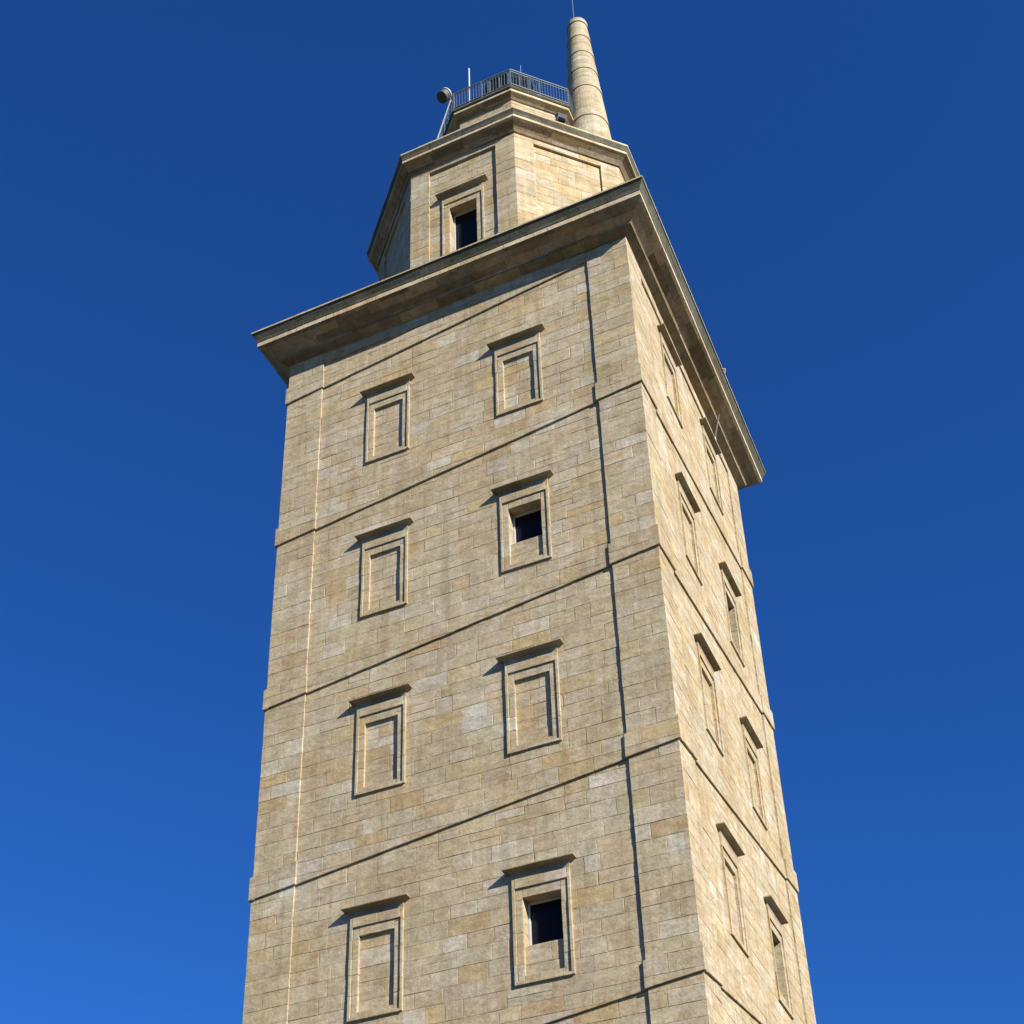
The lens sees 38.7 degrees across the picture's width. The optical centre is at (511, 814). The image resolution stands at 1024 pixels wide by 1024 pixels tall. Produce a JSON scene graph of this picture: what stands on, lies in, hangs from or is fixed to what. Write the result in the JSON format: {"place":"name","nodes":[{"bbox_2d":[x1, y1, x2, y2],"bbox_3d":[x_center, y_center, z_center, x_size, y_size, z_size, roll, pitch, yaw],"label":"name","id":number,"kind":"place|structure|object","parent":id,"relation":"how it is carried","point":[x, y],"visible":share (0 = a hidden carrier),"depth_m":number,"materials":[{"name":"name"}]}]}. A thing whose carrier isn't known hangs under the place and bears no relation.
{"place":"outdoors","nodes":[
{"label":"outdoors","id":0,"kind":"place"},
{"bbox_2d":[0,0,1023,1023],"label":"sky","id":1,"kind":"structure","parent":0,"point":[835,187],"materials":[{"name":"blue"}]},
{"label":"pavement","id":2,"kind":"structure","parent":0,"visible":0},
{"bbox_2d":[242,17,815,1023],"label":"stone lighthouse","id":3,"kind":"object","parent":2,"relation":"on","point":[518,759],"visible":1,"depth_m":39.20,"materials":[{"name":"stone"}]},
{"bbox_2d":[340,893,410,1022],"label":"blind window","id":4,"kind":"structure","parent":3,"relation":"in","point":[376,947],"depth_m":34.77,"materials":[{"name":"stone"}]},
{"bbox_2d":[348,683,412,796],"bbox_3d":[-3.413,-1.913,37.972,1.810,3.023,0.425,-14,-34,20],"label":"blind window","id":5,"kind":"structure","parent":3,"relation":"in","point":[380,758],"depth_m":38.05,"materials":[{"name":"stone"}]},
{"bbox_2d":[354,517,413,617],"bbox_3d":[-3.579,-6.896,41.010,1.810,3.020,0.425,-14,-34,20],"label":"blind window","id":6,"kind":"structure","parent":3,"relation":"in","point":[384,571],"depth_m":41.10,"materials":[{"name":"stone"}]},
{"bbox_2d":[360,372,414,463],"bbox_3d":[-3.746,-11.923,44.076,1.810,3.021,0.425,-14,-34,20],"label":"blind window","id":7,"kind":"structure","parent":3,"relation":"in","point":[388,402],"depth_m":44.19,"materials":[{"name":"stone"}]},
{"bbox_2d":[437,100,450,138],"bbox_3d":[-2.828,-25.018,54.365,1.105,5.259,0.440,8,-33,-16],"label":"steel ladder","id":8,"kind":"object","parent":3,"relation":"attached to","point":[444,119],"visible":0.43,"depth_m":55.07,"materials":[{"name":"metal"}]},
{"bbox_2d":[437,87,452,105],"bbox_3d":[-2.564,-27.614,56.250,0.689,1.042,0.487,13,-34,-23],"label":"hooded searchlight","id":9,"kind":"object","parent":3,"relation":"attached to","point":[444,94],"visible":1,"depth_m":56.20,"materials":[{"name":"metal"}]},
{"bbox_2d":[435,174,487,255],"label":"window","id":10,"kind":"structure","parent":3,"relation":"in","point":[463,221],"depth_m":49.54,"materials":[{"name":"stone"}]},
{"bbox_2d":[468,68,469,100],"bbox_3d":[-1.650,-28.130,56.291,0.064,2.300,0.062,-14,-34,20],"label":"whip antenna","id":11,"kind":"object","parent":3,"relation":"on","point":[469,81],"visible":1,"depth_m":56.43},
{"bbox_2d":[437,68,572,136],"bbox_3d":[0.014,-26.364,58.010,5.800,1.060,5.800,-14,-34,20],"label":"gallery railing","id":12,"kind":"object","parent":3,"relation":"on","point":[451,107],"visible":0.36,"depth_m":55.85,"materials":[{"name":"metal"}]},
{"bbox_2d":[486,323,544,416],"bbox_3d":[0.188,-12.932,42.632,1.810,3.017,0.425,-14,-34,20],"label":"blind window","id":13,"kind":"structure","parent":3,"relation":"in","point":[518,369],"depth_m":42.75,"materials":[{"name":"stone"}]},
{"bbox_2d":[490,469,553,573],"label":"window","id":14,"kind":"structure","parent":3,"relation":"in","point":[524,509],"depth_m":39.88,"materials":[{"name":"stone"}]},
{"bbox_2d":[495,638,563,754],"bbox_3d":[0.521,-2.921,36.528,1.810,3.018,0.425,-14,-34,20],"label":"blind window","id":15,"kind":"structure","parent":3,"relation":"in","point":[532,687],"depth_m":36.60,"materials":[{"name":"stone"}]},
{"bbox_2d":[501,852,575,986],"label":"window","id":16,"kind":"structure","parent":3,"relation":"in","point":[543,935],"depth_m":33.53,"materials":[{"name":"stone"}]},
{"bbox_2d":[555,112,566,123],"bbox_3d":[2.025,-24.329,51.967,0.946,1.602,0.372,10,-33,-19],"label":"floodlight","id":17,"kind":"object","parent":3,"relation":"on","point":[561,117],"visible":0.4,"depth_m":52.03,"materials":[{"name":"metal"}]},
{"bbox_2d":[657,323,682,427],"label":"blind window","id":18,"kind":"structure","parent":3,"relation":"in","point":[670,358],"depth_m":45.37,"materials":[{"name":"stone"}]},
{"bbox_2d":[674,471,702,585],"bbox_3d":[5.082,-8.150,41.869,0.425,3.023,1.810,-14,-34,20],"label":"blind window","id":19,"kind":"structure","parent":3,"relation":"in","point":[688,505],"depth_m":42.10,"materials":[{"name":"stone"}]},
{"bbox_2d":[693,632,724,756],"bbox_3d":[5.249,-3.149,38.819,0.425,3.022,1.810,-14,-34,20],"label":"blind window","id":20,"kind":"structure","parent":3,"relation":"in","point":[707,663],"depth_m":39.02,"materials":[{"name":"stone"}]},
{"bbox_2d":[699,417,723,515],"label":"blind window","id":21,"kind":"structure","parent":3,"relation":"in","point":[711,448],"depth_m":48.74,"materials":[{"name":"stone"}]},
{"bbox_2d":[714,368,725,438],"bbox_3d":[6.819,-13.857,49.751,0.678,2.250,1.915,3,-32,-7],"label":"slack cable","id":22,"kind":"object","parent":3,"relation":"hanging from","point":[718,415],"visible":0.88,"depth_m":50.11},
{"bbox_2d":[718,561,744,666],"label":"window","id":23,"kind":"structure","parent":3,"relation":"in","point":[731,590],"depth_m":45.54,"materials":[{"name":"stone"}]},
{"bbox_2d":[716,821,749,957],"bbox_3d":[5.416,1.870,35.759,0.425,3.021,1.810,-14,-34,20],"label":"blind window","id":24,"kind":"structure","parent":3,"relation":"in","point":[730,849],"depth_m":35.92,"materials":[{"name":"stone"}]},
{"bbox_2d":[739,716,767,830],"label":"blind window","id":25,"kind":"structure","parent":3,"relation":"in","point":[751,741],"depth_m":42.37,"materials":[{"name":"stone"}]},
{"bbox_2d":[763,895,794,1019],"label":"window","id":26,"kind":"structure","parent":3,"relation":"in","point":[775,917],"depth_m":39.38,"materials":[{"name":"stone"}]}
]}

